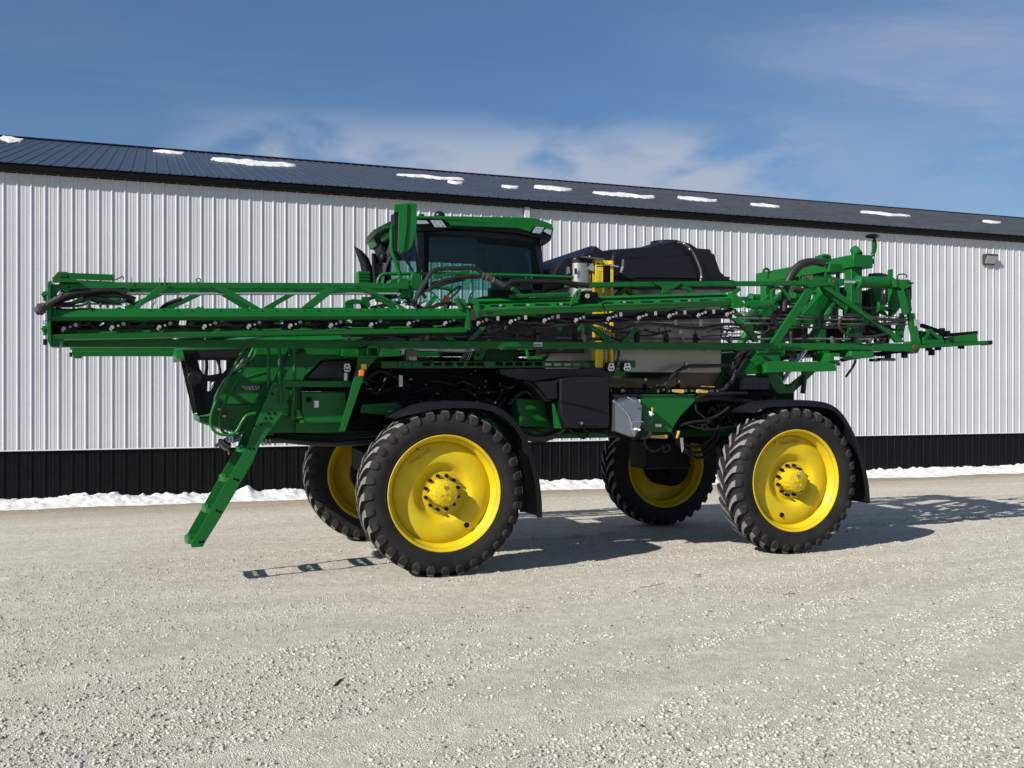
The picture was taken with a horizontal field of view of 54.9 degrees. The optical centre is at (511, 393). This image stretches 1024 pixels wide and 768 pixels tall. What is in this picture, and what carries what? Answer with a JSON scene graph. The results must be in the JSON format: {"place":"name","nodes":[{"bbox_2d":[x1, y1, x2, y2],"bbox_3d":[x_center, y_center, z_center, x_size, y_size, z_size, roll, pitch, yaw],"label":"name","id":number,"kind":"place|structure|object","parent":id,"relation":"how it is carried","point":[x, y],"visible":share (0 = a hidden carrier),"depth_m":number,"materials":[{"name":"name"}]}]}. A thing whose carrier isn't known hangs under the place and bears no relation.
{"place":"outdoors","nodes":[
{"label":"outdoors","id":0,"kind":"place"},
{"bbox_2d":[0,473,1023,767],"bbox_3d":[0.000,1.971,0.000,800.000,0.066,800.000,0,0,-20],"label":"ground","id":1,"kind":"structure","parent":0,"point":[616,697],"depth_m":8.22,"materials":[{"name":"beige gravel"}]},
{"bbox_2d":[332,678,344,687],"bbox_3d":[-1.171,1.948,6.623,0.031,0.044,0.159,0,0,27],"label":"dead leaf","id":2,"kind":"object","parent":1,"relation":"on","point":[338,682],"visible":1,"depth_m":6.63,"materials":[{"name":"brown plant"}]},
{"bbox_2d":[0,135,1023,498],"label":"storage shed","id":3,"kind":"structure","parent":1,"relation":"on","point":[96,425],"depth_m":20.24,"materials":[{"name":"white metal"}]},
{"bbox_2d":[0,135,23,142],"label":"snow patch","id":4,"kind":"object","parent":3,"relation":"on","point":[9,139],"visible":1,"depth_m":24.75,"materials":[{"name":"white snow"}]},
{"bbox_2d":[153,150,184,153],"bbox_3d":[-9.136,-6.422,26.259,0.779,0.223,0.654,0,0,8],"label":"snow patch","id":5,"kind":"object","parent":3,"relation":"on","point":[168,151],"visible":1,"depth_m":26.08,"materials":[{"name":"white snow"}]},
{"bbox_2d":[211,157,295,166],"bbox_3d":[-6.693,-5.929,25.358,2.181,0.767,2.241,0,0,24],"label":"snow patch","id":6,"kind":"object","parent":3,"relation":"on","point":[250,162],"visible":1,"depth_m":24.78,"materials":[{"name":"white snow"}]},
{"bbox_2d":[397,174,464,180],"bbox_3d":[-2.169,-5.764,26.357,1.825,0.288,0.954,0,0,-5],"label":"snow patch","id":7,"kind":"object","parent":3,"relation":"on","point":[431,176],"visible":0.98,"depth_m":26.17,"materials":[{"name":"white snow"}]},
{"bbox_2d":[448,180,462,183],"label":"snow patch","id":8,"kind":"object","parent":3,"relation":"on","point":[453,182],"visible":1,"depth_m":24.65,"materials":[{"name":"white snow"}]},
{"bbox_2d":[501,185,518,188],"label":"snow patch","id":9,"kind":"object","parent":3,"relation":"on","point":[509,186],"visible":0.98,"depth_m":25.11,"materials":[{"name":"white snow"}]},
{"bbox_2d":[534,185,572,190],"bbox_3d":[1.097,-5.499,26.610,0.937,0.350,1.484,0,0,23],"label":"snow patch","id":10,"kind":"object","parent":3,"relation":"on","point":[556,188],"visible":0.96,"depth_m":26.30,"materials":[{"name":"white snow"}]},
{"bbox_2d":[593,191,654,198],"bbox_3d":[3.075,-5.420,26.805,1.398,0.463,1.985,0,0,32],"label":"snow patch","id":11,"kind":"object","parent":3,"relation":"on","point":[620,194],"visible":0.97,"depth_m":26.46,"materials":[{"name":"white snow"}]},
{"bbox_2d":[678,196,717,201],"bbox_3d":[5.330,-5.616,28.409,1.014,0.464,1.852,0,0,30],"label":"snow patch","id":12,"kind":"object","parent":3,"relation":"on","point":[690,198],"visible":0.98,"depth_m":28.05,"materials":[{"name":"white snow"}]},
{"bbox_2d":[750,203,779,207],"bbox_3d":[7.385,-5.469,28.585,0.728,0.361,1.666,0,0,33],"label":"snow patch","id":13,"kind":"object","parent":3,"relation":"on","point":[764,205],"visible":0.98,"depth_m":28.27,"materials":[{"name":"white snow"}]},
{"bbox_2d":[860,211,910,216],"bbox_3d":[11.530,-5.524,30.570,1.075,0.404,2.036,0,0,44],"label":"snow patch","id":14,"kind":"object","parent":3,"relation":"on","point":[880,213],"visible":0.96,"depth_m":30.17,"materials":[{"name":"white snow"}]},
{"bbox_2d":[982,254,997,264],"bbox_3d":[12.509,-3.510,25.785,0.400,0.273,0.146,0,0,-20],"label":"wall light","id":15,"kind":"object","parent":3,"relation":"attached to","point":[989,259],"visible":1,"depth_m":25.75,"materials":[{"name":"grey metal"}]},
{"bbox_2d":[982,220,1000,223],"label":"snow patch","id":16,"kind":"object","parent":3,"relation":"on","point":[989,221],"visible":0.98,"depth_m":31.85,"materials":[{"name":"white snow"}]},
{"bbox_2d":[0,463,1023,509],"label":"snow bank","id":17,"kind":"structure","parent":1,"relation":"on","point":[245,493],"depth_m":18.66,"materials":[{"name":"white snow"}]},
{"bbox_2d":[34,203,992,576],"bbox_3d":[0.607,-0.087,12.843,12.014,4.154,3.540,0,0,-20],"label":"crop sprayer","id":18,"kind":"object","parent":1,"relation":"on","point":[416,427],"visible":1,"depth_m":11.64,"materials":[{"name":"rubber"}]},
{"bbox_2d":[223,431,233,442],"bbox_3d":[-3.021,0.456,10.518,0.113,0.132,0.034,0,0,-20],"label":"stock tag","id":19,"kind":"object","parent":18,"relation":"hanging from","point":[229,439],"visible":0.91,"depth_m":10.53,"materials":[{"name":"white"}]}
]}

